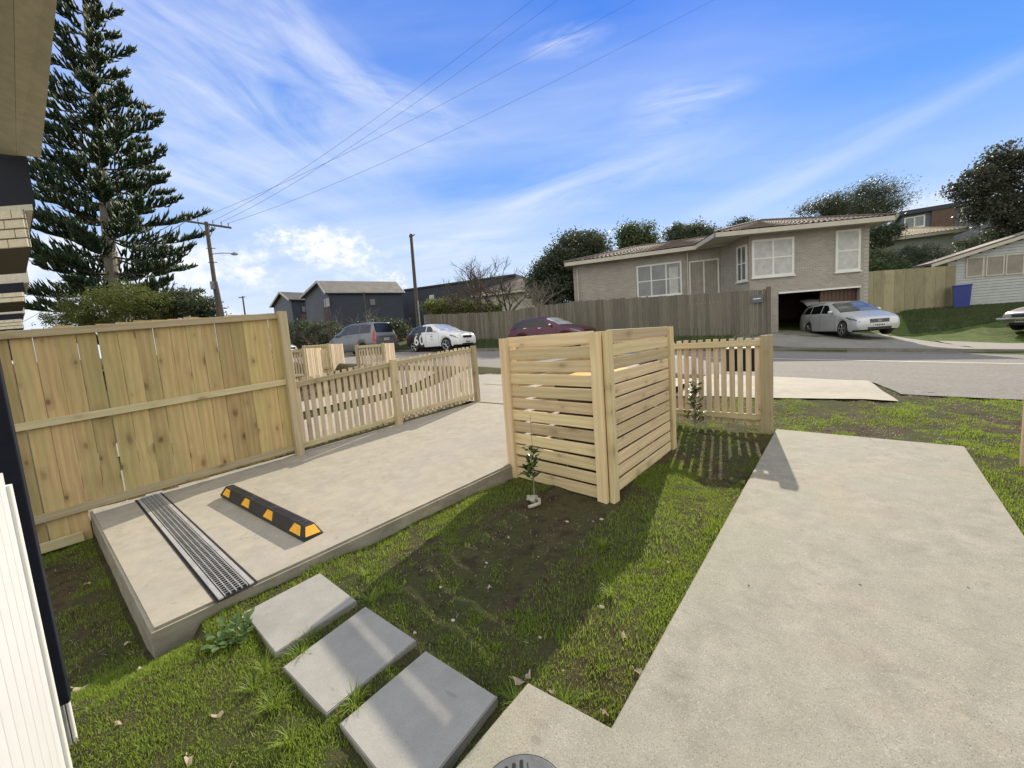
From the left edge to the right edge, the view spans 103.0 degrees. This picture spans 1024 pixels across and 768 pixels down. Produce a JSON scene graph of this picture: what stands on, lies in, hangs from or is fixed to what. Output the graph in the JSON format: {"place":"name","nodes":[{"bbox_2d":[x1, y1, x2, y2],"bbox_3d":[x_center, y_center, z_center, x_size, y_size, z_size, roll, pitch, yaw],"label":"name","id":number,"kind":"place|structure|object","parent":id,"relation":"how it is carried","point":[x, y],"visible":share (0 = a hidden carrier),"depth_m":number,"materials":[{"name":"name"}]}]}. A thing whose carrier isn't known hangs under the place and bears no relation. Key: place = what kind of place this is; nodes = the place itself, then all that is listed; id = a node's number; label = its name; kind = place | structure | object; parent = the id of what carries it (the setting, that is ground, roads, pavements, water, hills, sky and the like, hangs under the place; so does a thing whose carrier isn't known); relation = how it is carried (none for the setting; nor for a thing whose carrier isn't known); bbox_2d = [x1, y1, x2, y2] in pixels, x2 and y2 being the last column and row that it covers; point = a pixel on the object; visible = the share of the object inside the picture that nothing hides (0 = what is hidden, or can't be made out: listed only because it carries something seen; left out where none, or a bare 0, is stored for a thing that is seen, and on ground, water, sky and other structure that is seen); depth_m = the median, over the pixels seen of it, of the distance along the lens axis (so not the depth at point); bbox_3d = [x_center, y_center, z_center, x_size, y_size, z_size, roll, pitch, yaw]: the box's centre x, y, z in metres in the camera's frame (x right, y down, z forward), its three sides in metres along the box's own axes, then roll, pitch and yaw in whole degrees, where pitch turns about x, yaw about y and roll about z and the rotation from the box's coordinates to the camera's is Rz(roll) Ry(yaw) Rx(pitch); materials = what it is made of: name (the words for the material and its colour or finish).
{"place":"outdoors","nodes":[
{"label":"outdoors","id":0,"kind":"place"},
{"bbox_2d":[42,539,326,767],"bbox_3d":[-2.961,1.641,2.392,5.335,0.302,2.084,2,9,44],"label":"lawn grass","id":1,"kind":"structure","parent":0,"point":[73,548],"depth_m":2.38,"materials":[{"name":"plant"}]},
{"bbox_2d":[79,370,433,475],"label":"neighbour path","id":2,"kind":"structure","parent":0,"point":[324,403],"depth_m":11.33,"materials":[{"name":"concrete"}]},
{"bbox_2d":[84,367,471,520],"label":"neighbour driveway","id":3,"kind":"structure","parent":0,"point":[327,426],"depth_m":8.22,"materials":[{"name":"concrete"}]},
{"bbox_2d":[89,402,564,659],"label":"driveway","id":4,"kind":"structure","parent":0,"point":[387,481],"depth_m":3.90,"materials":[{"name":"concrete"}]},
{"bbox_2d":[135,492,257,602],"bbox_3d":[-2.965,1.307,3.638,3.187,0.038,0.236,1,8,41],"label":"channel drain","id":5,"kind":"object","parent":4,"relation":"on","point":[218,572],"visible":1,"depth_m":3.20,"materials":[{"name":"metal"}]},
{"bbox_2d":[220,485,322,541],"bbox_3d":[-2.322,1.153,3.812,1.929,0.115,0.157,1,8,39],"label":"wheel stop","id":6,"kind":"object","parent":4,"relation":"on","point":[301,528],"visible":1,"depth_m":3.57,"materials":[{"name":"black rubber"}]},
{"bbox_2d":[295,345,480,447],"bbox_3d":[-1.862,0.164,6.946,0.127,1.429,3.371,2,9,44],"label":"picket fence","id":7,"kind":"object","parent":4,"relation":"on","point":[399,413],"visible":0.94,"depth_m":6.75,"materials":[{"name":"brown wood"}]},
{"bbox_2d":[63,435,740,757],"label":"gravel crumbs","id":8,"kind":"object","parent":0,"point":[502,576],"visible":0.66,"depth_m":2.74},
{"bbox_2d":[47,424,770,767],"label":"soil crumbs","id":9,"kind":"object","parent":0,"point":[437,594],"visible":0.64,"depth_m":2.60,"materials":[{"name":"soil"}]},
{"bbox_2d":[69,421,786,767],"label":"lawn grass","id":10,"kind":"structure","parent":0,"point":[145,669],"depth_m":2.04,"materials":[{"name":"plant"}]},
{"bbox_2d":[12,248,1023,767],"bbox_3d":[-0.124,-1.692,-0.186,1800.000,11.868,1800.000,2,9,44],"label":"ground","id":11,"kind":"structure","parent":0,"point":[474,558],"depth_m":2.71,"materials":[{"name":"plant"}]},
{"bbox_2d":[0,308,24,360],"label":"projecting bay","id":12,"kind":"object","parent":11,"relation":"on","point":[9,321],"visible":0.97,"depth_m":10.40,"materials":[{"name":"beige brick"}]},
{"bbox_2d":[0,271,28,312],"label":"projecting bay","id":13,"kind":"object","parent":11,"relation":"on","point":[13,289],"visible":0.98,"depth_m":7.02,"materials":[{"name":"wood"}]},
{"bbox_2d":[0,154,35,274],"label":"projecting bay","id":14,"kind":"object","parent":11,"relation":"on","point":[17,204],"visible":0.99,"depth_m":4.05,"materials":[{"name":"black brick"}]},
{"bbox_2d":[0,0,56,156],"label":"house soffit","id":15,"kind":"structure","parent":14,"relation":"attached to","point":[26,33],"depth_m":2.90,"materials":[{"name":"wood"}]},
{"bbox_2d":[0,473,72,767],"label":"white wall panel","id":16,"kind":"structure","parent":11,"relation":"on","point":[32,732],"depth_m":1.36,"materials":[{"name":"paint"}]},
{"bbox_2d":[60,701,77,745],"bbox_3d":[-1.905,1.565,1.743,0.052,0.500,0.071,2,9,44],"label":"corner post","id":17,"kind":"object","parent":11,"relation":"on","point":[68,721],"depth_m":1.73,"materials":[{"name":"metal"}]},
{"bbox_2d":[0,359,70,705],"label":"black downpipe","id":18,"kind":"object","parent":17,"relation":"attached to","point":[11,468],"visible":0.45,"depth_m":1.59,"materials":[{"name":"metal"}]},
{"bbox_2d":[31,277,183,342],"bbox_3d":[-29.102,-3.481,30.033,10.549,8.071,5.078,-3,6,10],"label":"shrub","id":19,"kind":"object","parent":11,"relation":"on","point":[120,303],"visible":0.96,"depth_m":28.75,"materials":[{"name":"green plant"}]},
{"bbox_2d":[24,0,215,364],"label":"norfolk pine","id":20,"kind":"object","parent":11,"relation":"on","point":[103,187],"visible":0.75,"depth_m":32.90,"materials":[{"name":"green plant"}]},
{"bbox_2d":[0,311,304,553],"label":"paling fence","id":21,"kind":"object","parent":11,"relation":"on","point":[254,423],"visible":0.88,"depth_m":4.56,"materials":[{"name":"brown wood"}]},
{"bbox_2d":[136,283,231,319],"bbox_3d":[-24.715,-4.359,31.128,6.718,6.638,4.558,-4,6,0],"label":"pohutukawa","id":22,"kind":"object","parent":11,"relation":"on","point":[193,304],"visible":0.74,"depth_m":30.13,"materials":[{"name":"green plant"}]},
{"bbox_2d":[184,216,237,316],"bbox_3d":[-21.951,-6.904,30.277,3.656,11.150,1.654,-2,7,21],"label":"power pole","id":23,"kind":"object","parent":11,"relation":"on","point":[214,286],"visible":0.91,"depth_m":29.89,"materials":[{"name":"brown wood"}]},
{"bbox_2d":[213,2,529,220],"bbox_3d":[-10.599,-11.248,20.486,29.721,1.106,0.017,1,8,40],"label":"overhead wire","id":24,"kind":"object","parent":23,"relation":"attached to","point":[365,125],"visible":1,"depth_m":16.95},
{"bbox_2d":[222,1,555,221],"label":"overhead wire","id":25,"kind":"object","parent":23,"relation":"attached to","point":[385,123],"visible":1,"depth_m":16.74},
{"bbox_2d":[198,2,630,218],"bbox_3d":[-9.582,-11.770,20.988,32.508,0.820,0.017,0,8,34],"label":"overhead wire","id":26,"kind":"object","parent":23,"relation":"attached to","point":[399,126],"visible":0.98,"depth_m":18.30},
{"bbox_2d":[230,0,712,222],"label":"overhead wire","id":27,"kind":"object","parent":23,"relation":"attached to","point":[465,124],"visible":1,"depth_m":17.54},
{"bbox_2d":[200,607,254,652],"bbox_3d":[-1.596,1.370,2.304,0.264,0.134,0.350,-7,7,-27],"label":"broadleaf weed","id":28,"kind":"object","parent":11,"relation":"on","point":[242,635],"visible":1,"depth_m":2.31,"materials":[{"name":"green plant"}]},
{"bbox_2d":[82,380,439,486],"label":"verge grass","id":29,"kind":"structure","parent":11,"relation":"on","point":[325,411],"depth_m":9.71,"materials":[{"name":"green plant"}]},
{"bbox_2d":[269,291,308,347],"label":"gabled house","id":30,"kind":"structure","parent":11,"relation":"on","point":[292,305],"depth_m":53.71,"materials":[{"name":"grey wood"}]},
{"bbox_2d":[243,573,356,661],"bbox_3d":[-1.278,1.380,2.472,0.549,0.072,0.469,1,8,42],"label":"stepping paver","id":31,"kind":"object","parent":11,"relation":"on","point":[280,621],"visible":0.97,"depth_m":2.42,"materials":[{"name":"concrete"}]},
{"bbox_2d":[292,348,323,380],"bbox_3d":[-7.541,-0.640,14.620,0.944,1.270,1.263,-4,6,0],"label":"neighbour screen","id":32,"kind":"object","parent":11,"relation":"on","point":[314,362],"visible":0.52,"depth_m":14.21,"materials":[{"name":"brown wood"}]},
{"bbox_2d":[300,319,338,344],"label":"bare sapling","id":33,"kind":"object","parent":11,"relation":"on","point":[327,330],"visible":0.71,"depth_m":30.11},
{"bbox_2d":[302,343,344,375],"bbox_3d":[-7.404,-0.938,16.120,1.033,1.270,1.263,-4,6,0],"label":"neighbour screen","id":34,"kind":"object","parent":11,"relation":"on","point":[336,352],"visible":0.53,"depth_m":15.58,"materials":[{"name":"brown wood"}]},
{"bbox_2d":[269,315,413,348],"bbox_3d":[-14.548,-4.011,32.944,13.757,3.546,5.770,-3,6,7],"label":"dark hedge","id":35,"kind":"object","parent":11,"relation":"on","point":[308,329],"visible":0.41,"depth_m":32.79,"materials":[{"name":"green plant"}]},
{"bbox_2d":[283,607,416,717],"bbox_3d":[-0.828,1.388,2.079,0.495,0.073,0.486,1,8,39],"label":"stepping paver","id":36,"kind":"object","parent":11,"relation":"on","point":[366,644],"visible":0.9,"depth_m":2.03,"materials":[{"name":"concrete"}]},
{"bbox_2d":[299,280,405,343],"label":"gabled house","id":37,"kind":"structure","parent":11,"relation":"on","point":[324,299],"depth_m":43.67,"materials":[{"name":"grey wood"}]},
{"bbox_2d":[354,343,395,368],"bbox_3d":[-5.021,-0.864,15.120,1.042,1.270,1.263,-4,6,0],"label":"picket fence","id":38,"kind":"object","parent":11,"relation":"on","point":[388,349],"visible":0.64,"depth_m":14.53,"materials":[{"name":"brown wood"}]},
{"bbox_2d":[409,234,420,326],"bbox_3d":[-7.088,-7.057,30.002,0.472,7.960,1.155,-4,6,0],"label":"power pole","id":39,"kind":"object","parent":11,"relation":"on","point":[418,319],"visible":0.78,"depth_m":29.89,"materials":[{"name":"brown wood"}]},
{"bbox_2d":[339,651,497,767],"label":"stepping paver","id":40,"kind":"object","parent":11,"relation":"on","point":[425,709],"visible":0.96,"depth_m":1.67,"materials":[{"name":"concrete"}]},
{"bbox_2d":[232,534,619,758],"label":"grass tufts","id":41,"kind":"object","parent":11,"relation":"on","point":[564,696],"visible":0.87,"depth_m":1.83,"materials":[{"name":"plant"}]},
{"bbox_2d":[432,268,487,328],"bbox_3d":[-3.011,-5.266,28.069,4.786,5.074,4.353,2,9,44],"label":"bare tree","id":42,"kind":"object","parent":11,"relation":"on","point":[455,299],"visible":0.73,"depth_m":27.67,"materials":[{"name":"brown plant"}]},
{"bbox_2d":[419,293,503,320],"bbox_3d":[-3.605,-4.920,29.508,7.013,3.465,2.890,0,8,34],"label":"hedge","id":43,"kind":"object","parent":11,"relation":"on","point":[430,306],"visible":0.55,"depth_m":29.43,"materials":[{"name":"green plant"}]},
{"bbox_2d":[402,274,521,330],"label":"flat dark building","id":44,"kind":"structure","parent":11,"relation":"on","point":[425,292],"depth_m":49.92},
{"bbox_2d":[450,256,532,329],"bbox_3d":[-0.837,-5.864,27.377,4.446,5.162,7.818,2,9,44],"label":"bare tree","id":45,"kind":"object","parent":11,"relation":"on","point":[474,288],"visible":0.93,"depth_m":26.19,"materials":[{"name":"brown plant"}]},
{"bbox_2d":[470,276,550,326],"bbox_3d":[1.304,-6.899,38.178,7.520,6.170,8.288,-2,7,19],"label":"bare tree","id":46,"kind":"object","parent":11,"relation":"on","point":[518,286],"depth_m":34.96,"materials":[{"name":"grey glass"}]},
{"bbox_2d":[517,446,542,494],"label":"lemon sapling","id":47,"kind":"object","parent":11,"relation":"on","point":[529,467],"visible":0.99,"depth_m":3.69,"materials":[{"name":"green plant"}]},
{"bbox_2d":[509,277,572,318],"bbox_3d":[2.424,-4.996,24.702,4.452,3.920,5.194,2,9,44],"label":"bare tree","id":48,"kind":"object","parent":11,"relation":"on","point":[534,297],"visible":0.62,"depth_m":24.09,"materials":[{"name":"brown plant"}]},
{"bbox_2d":[508,317,595,346],"bbox_3d":[2.017,-2.673,21.218,4.688,1.680,2.208,2,9,44],"label":"hatchback","id":49,"kind":"object","parent":11,"relation":"on","point":[541,326],"visible":0.52,"depth_m":20.55,"materials":[{"name":"paint"}]},
{"bbox_2d":[516,225,614,316],"bbox_3d":[3.794,-6.854,27.173,5.778,6.889,5.744,2,9,44],"label":"bushy tree","id":50,"kind":"object","parent":11,"relation":"on","point":[553,269],"visible":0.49,"depth_m":26.02,"materials":[{"name":"green plant"}]},
{"bbox_2d":[460,374,698,403],"bbox_3d":[0.346,-0.127,9.817,7.180,0.414,4.004,2,9,44],"label":"driveway apron","id":51,"kind":"object","parent":11,"relation":"on","point":[490,392],"visible":0.14,"depth_m":9.12,"materials":[{"name":"concrete"}]},
{"bbox_2d":[499,326,676,503],"bbox_3d":[0.926,0.268,4.541,1.402,1.695,1.772,2,9,44],"label":"bin screen","id":52,"kind":"object","parent":11,"relation":"on","point":[598,356],"visible":0.91,"depth_m":3.90,"materials":[{"name":"brown wood"}]},
{"bbox_2d":[424,286,770,339],"bbox_3d":[2.426,-3.350,22.807,20.400,2.952,0.246,0,8,34],"label":"grey street fence","id":53,"kind":"object","parent":11,"relation":"on","point":[712,324],"visible":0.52,"depth_m":19.83,"materials":[{"name":"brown wood"}]},
{"bbox_2d":[751,294,762,302],"bbox_3d":[10.335,-3.598,17.186,0.400,0.320,0.115,0,8,35],"label":"wall mailbox","id":54,"kind":"object","parent":53,"relation":"attached to","point":[756,298],"depth_m":17.15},
{"bbox_2d":[554,368,640,472],"bbox_3d":[0.901,0.384,4.231,0.600,1.049,0.759,2,9,44],"label":"wheelie bin","id":55,"kind":"object","parent":11,"relation":"on","point":[577,387],"visible":0.1,"depth_m":4.08,"materials":[{"name":"plastic"}]},
{"bbox_2d":[612,215,663,248],"bbox_3d":[11.284,-10.533,36.086,4.054,8.483,4.135,2,9,44],"label":"bushy tree","id":56,"kind":"object","parent":11,"relation":"on","point":[629,235],"visible":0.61,"depth_m":35.34,"materials":[{"name":"green plant"}]},
{"bbox_2d":[623,359,660,443],"bbox_3d":[1.306,0.256,4.756,0.600,1.049,0.759,2,9,44],"label":"wheelie bin","id":57,"kind":"object","parent":11,"relation":"on","point":[645,398],"visible":0.02,"depth_m":4.56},
{"bbox_2d":[293,347,1023,356],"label":"kerb","id":58,"kind":"structure","parent":11,"relation":"on","point":[947,350],"depth_m":13.23,"materials":[{"name":"concrete"}]},
{"bbox_2d":[659,216,722,241],"bbox_3d":[17.070,-10.949,37.239,5.557,8.408,5.476,2,9,44],"label":"bushy tree","id":59,"kind":"object","parent":11,"relation":"on","point":[678,230],"visible":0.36,"depth_m":36.10,"materials":[{"name":"green plant"}]},
{"bbox_2d":[682,382,709,430],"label":"lemon sapling","id":60,"kind":"object","parent":11,"relation":"on","point":[692,398],"visible":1,"depth_m":5.37,"materials":[{"name":"green plant"}]},
{"bbox_2d":[654,335,773,433],"bbox_3d":[2.552,0.054,5.487,1.652,1.330,0.107,2,9,44],"label":"picket fence","id":61,"kind":"object","parent":11,"relation":"on","point":[762,416],"visible":0.63,"depth_m":5.24,"materials":[{"name":"brown wood"}]},
{"bbox_2d":[726,347,754,371],"bbox_3d":[2.978,-0.318,5.218,0.400,0.300,0.180,2,9,44],"label":"letterbox","id":62,"kind":"object","parent":61,"relation":"attached to","point":[744,358],"visible":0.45,"depth_m":5.15,"materials":[{"name":"metal"}]},
{"bbox_2d":[563,212,896,331],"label":"brick house","id":63,"kind":"structure","parent":11,"relation":"on","point":[792,262],"depth_m":19.67,"materials":[{"name":"beige brick"}]},
{"bbox_2d":[636,261,681,298],"bbox_3d":[8.091,-5.696,22.418,2.427,1.819,0.120,-2,7,19],"label":"window","id":64,"kind":"structure","parent":63,"relation":"in","point":[653,279],"depth_m":22.45,"materials":[{"name":"white glass"}]},
{"bbox_2d":[689,258,718,302],"bbox_3d":[10.250,-5.446,21.736,1.455,2.300,0.085,-2,7,19],"label":"sliding door","id":65,"kind":"structure","parent":63,"relation":"in","point":[703,274],"depth_m":21.68,"materials":[{"name":"glass"}]},
{"bbox_2d":[735,244,747,283],"bbox_3d":[11.148,-5.804,19.768,0.120,1.755,0.735,-5,6,-11],"label":"window","id":66,"kind":"structure","parent":63,"relation":"in","point":[741,251],"depth_m":19.75,"materials":[{"name":"white glass"}]},
{"bbox_2d":[751,236,795,279],"bbox_3d":[12.289,-5.926,19.177,1.972,1.797,0.120,-4,6,6],"label":"window","id":67,"kind":"structure","parent":63,"relation":"in","point":[774,257],"depth_m":19.17,"materials":[{"name":"glass"}]},
{"bbox_2d":[833,228,861,273],"bbox_3d":[15.532,-6.141,18.824,1.173,1.939,0.120,-4,6,6],"label":"window","id":68,"kind":"structure","parent":63,"relation":"in","point":[847,242],"depth_m":18.82,"materials":[{"name":"glass"}]},
{"bbox_2d":[726,215,757,226],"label":"bushy tree","id":69,"kind":"object","parent":11,"relation":"on","point":[743,220],"visible":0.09,"depth_m":37.58,"materials":[{"name":"green plant"}]},
{"bbox_2d":[676,374,897,400],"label":"driveway","id":70,"kind":"structure","parent":11,"relation":"on","point":[789,387],"depth_m":6.92,"materials":[{"name":"concrete"}]},
{"bbox_2d":[677,393,1014,454],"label":"verge stones","id":71,"kind":"object","parent":11,"relation":"on","point":[879,423],"visible":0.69,"depth_m":5.17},
{"bbox_2d":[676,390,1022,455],"bbox_3d":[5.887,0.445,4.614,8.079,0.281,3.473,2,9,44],"label":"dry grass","id":72,"kind":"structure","parent":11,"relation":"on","point":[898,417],"depth_m":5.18,"materials":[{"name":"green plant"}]},
{"bbox_2d":[787,169,928,216],"bbox_3d":[27.885,-11.510,33.230,10.372,11.020,4.950,-5,6,-3],"label":"windswept tree","id":73,"kind":"object","parent":11,"relation":"on","point":[841,204],"visible":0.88,"depth_m":32.42,"materials":[{"name":"green plant"}]},
{"bbox_2d":[869,220,909,250],"bbox_3d":[27.246,-9.076,30.101,3.914,5.853,3.109,-4,6,0],"label":"dark bush","id":74,"kind":"object","parent":11,"relation":"on","point":[884,235],"visible":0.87,"depth_m":29.32,"materials":[{"name":"green plant"}]},
{"bbox_2d":[869,245,914,270],"bbox_3d":[23.190,-6.775,25.490,2.934,4.103,4.253,2,9,44],"label":"shrub","id":75,"kind":"object","parent":11,"relation":"on","point":[878,261],"visible":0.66,"depth_m":25.34,"materials":[{"name":"green plant"}]},
{"bbox_2d":[868,266,955,312],"bbox_3d":[21.025,-4.657,21.549,5.723,2.882,0.030,-5,6,-8],"label":"board fence","id":76,"kind":"object","parent":11,"relation":"on","point":[895,291],"visible":0.66,"depth_m":21.51,"materials":[{"name":"brown wood"}]},
{"bbox_2d":[869,226,968,268],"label":"cream roof house","id":77,"kind":"structure","parent":11,"relation":"on","point":[936,235],"depth_m":30.93,"materials":[{"name":"beige tile"}]},
{"bbox_2d":[887,240,957,268],"bbox_3d":[27.273,-7.369,27.178,2.703,4.108,4.380,22,27,76],"label":"shrub","id":78,"kind":"object","parent":11,"relation":"on","point":[920,255],"visible":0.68,"depth_m":26.60,"materials":[{"name":"green plant"}]},
{"bbox_2d":[871,381,1023,399],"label":"footpath","id":79,"kind":"structure","parent":11,"relation":"on","point":[999,392],"depth_m":6.26,"materials":[{"name":"concrete"}]},
{"bbox_2d":[893,200,1021,247],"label":"dark hill house","id":80,"kind":"structure","parent":11,"relation":"on","point":[934,216],"depth_m":49.05,"materials":[{"name":"brown wood"}]},
{"bbox_2d":[904,215,925,226],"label":"window","id":81,"kind":"structure","parent":80,"relation":"in","point":[915,221],"depth_m":50.49,"materials":[{"name":"white glass"}]},
{"bbox_2d":[952,284,972,307],"bbox_3d":[23.583,-4.583,21.357,0.720,1.207,0.667,2,9,44],"label":"blue bin","id":82,"kind":"object","parent":11,"relation":"on","point":[961,295],"visible":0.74,"depth_m":21.16,"materials":[{"name":"plastic"}]},
{"bbox_2d":[912,231,1023,304],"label":"house","id":83,"kind":"structure","parent":11,"relation":"on","point":[995,275],"depth_m":21.58,"materials":[{"name":"wood"}]},
{"bbox_2d":[965,256,984,277],"bbox_3d":[24.673,-6.234,21.726,0.774,1.041,0.085,-3,6,13],"label":"window","id":84,"kind":"structure","parent":83,"relation":"in","point":[974,266],"depth_m":21.71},
{"bbox_2d":[985,255,1004,276],"bbox_3d":[25.529,-6.248,21.540,0.794,1.032,0.085,-3,6,13],"label":"window","id":85,"kind":"structure","parent":83,"relation":"in","point":[994,265],"depth_m":21.52,"materials":[{"name":"glass"}]},
{"bbox_2d":[1004,253,1023,274],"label":"window","id":86,"kind":"structure","parent":83,"relation":"in","point":[1014,263],"depth_m":21.34,"materials":[{"name":"glass"}]},
{"bbox_2d":[934,137,1023,249],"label":"pohutukawa","id":87,"kind":"object","parent":11,"relation":"on","point":[1003,208],"visible":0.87,"depth_m":26.58,"materials":[{"name":"green plant"}]},
{"bbox_2d":[944,225,1018,257],"bbox_3d":[31.411,-8.220,27.623,5.243,4.543,2.858,-5,6,-7],"label":"shrub","id":88,"kind":"object","parent":11,"relation":"on","point":[978,240],"visible":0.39,"depth_m":27.06,"materials":[{"name":"green plant"}]},
{"bbox_2d":[940,341,1023,348],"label":"drive branch","id":89,"kind":"object","parent":11,"relation":"on","point":[982,345],"visible":1,"depth_m":13.41,"materials":[{"name":"concrete"}]},
{"bbox_2d":[996,307,1023,329],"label":"pale old car","id":90,"kind":"object","parent":11,"relation":"on","point":[1013,319],"visible":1,"depth_m":15.88,"materials":[{"name":"white paint"}]},
{"bbox_2d":[1019,398,1023,466],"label":"picket fence","id":91,"kind":"object","parent":11,"relation":"on","point":[1021,461],"visible":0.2,"depth_m":3.42,"materials":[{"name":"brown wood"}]},
{"bbox_2d":[12,0,1023,363],"label":"sky","id":92,"kind":"structure","parent":0,"point":[727,109],"materials":[{"name":"blue"}]},
{"bbox_2d":[102,351,1023,386],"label":"road","id":93,"kind":"structure","parent":0,"point":[976,370],"depth_m":9.94,"materials":[{"name":"asphalt"}]},
{"bbox_2d":[330,322,398,354],"bbox_3d":[-9.210,-2.713,24.788,4.803,1.860,2.017,0,7,33],"label":"grey people mover","id":94,"kind":"object","parent":93,"relation":"on","point":[349,337],"visible":0.64,"depth_m":23.66,"materials":[{"name":"paint"}]},
{"bbox_2d":[407,324,475,351],"bbox_3d":[-4.082,-2.669,23.211,4.196,1.550,2.035,0,8,36],"label":"liveried hatchback","id":95,"kind":"object","parent":93,"relation":"on","point":[446,337],"visible":0.94,"depth_m":22.43,"materials":[{"name":"white paint"}]},
{"bbox_2d":[351,350,986,354],"bbox_3d":[-0.409,-0.655,21.041,91.937,3.077,0.319,0,7,33],"label":"channel","id":96,"kind":"object","parent":93,"relation":"on","point":[864,352],"visible":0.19,"depth_m":12.94,"materials":[{"name":"concrete"}]},
{"bbox_2d":[703,357,1017,363],"bbox_3d":[20.150,0.115,4.181,37.705,2.225,0.098,0,8,33],"label":"road line","id":97,"kind":"object","parent":93,"relation":"on","point":[903,361],"visible":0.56,"depth_m":10.55,"materials":[{"name":"paint"}]},
{"bbox_2d":[371,333,763,351],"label":"verge grass","id":98,"kind":"structure","parent":0,"point":[494,344],"depth_m":18.68,"materials":[{"name":"green plant"}]},
{"bbox_2d":[456,429,1023,767],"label":"path","id":99,"kind":"structure","parent":0,"point":[804,649],"depth_m":1.81,"materials":[{"name":"concrete"}]},
{"bbox_2d":[491,753,557,767],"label":"drain cover","id":100,"kind":"object","parent":99,"relation":"on","point":[525,760],"visible":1,"depth_m":1.41,"materials":[{"name":"metal"}]},
{"bbox_2d":[677,385,1022,459],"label":"verge grass","id":101,"kind":"structure","parent":0,"point":[901,409],"depth_m":5.13,"materials":[{"name":"plant"}]},
{"bbox_2d":[734,330,996,348],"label":"driveway","id":102,"kind":"structure","parent":0,"point":[827,339],"depth_m":15.38,"materials":[{"name":"concrete"}]},
{"bbox_2d":[800,298,899,336],"bbox_3d":[14.532,-3.054,17.974,1.964,1.800,5.083,-3,6,12],"label":"silver wagon","id":103,"kind":"object","parent":102,"relation":"on","point":[843,318],"visible":0.95,"depth_m":16.84,"materials":[{"name":"paint"}]},
{"bbox_2d":[900,301,1023,333],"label":"verge grass","id":104,"kind":"structure","parent":0,"point":[974,310],"depth_m":19.59,"materials":[{"name":"green plant"}]},
{"bbox_2d":[948,430,1023,532],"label":"lawn grass","id":105,"kind":"structure","parent":0,"point":[992,478],"depth_m":3.28,"materials":[{"name":"plant"}]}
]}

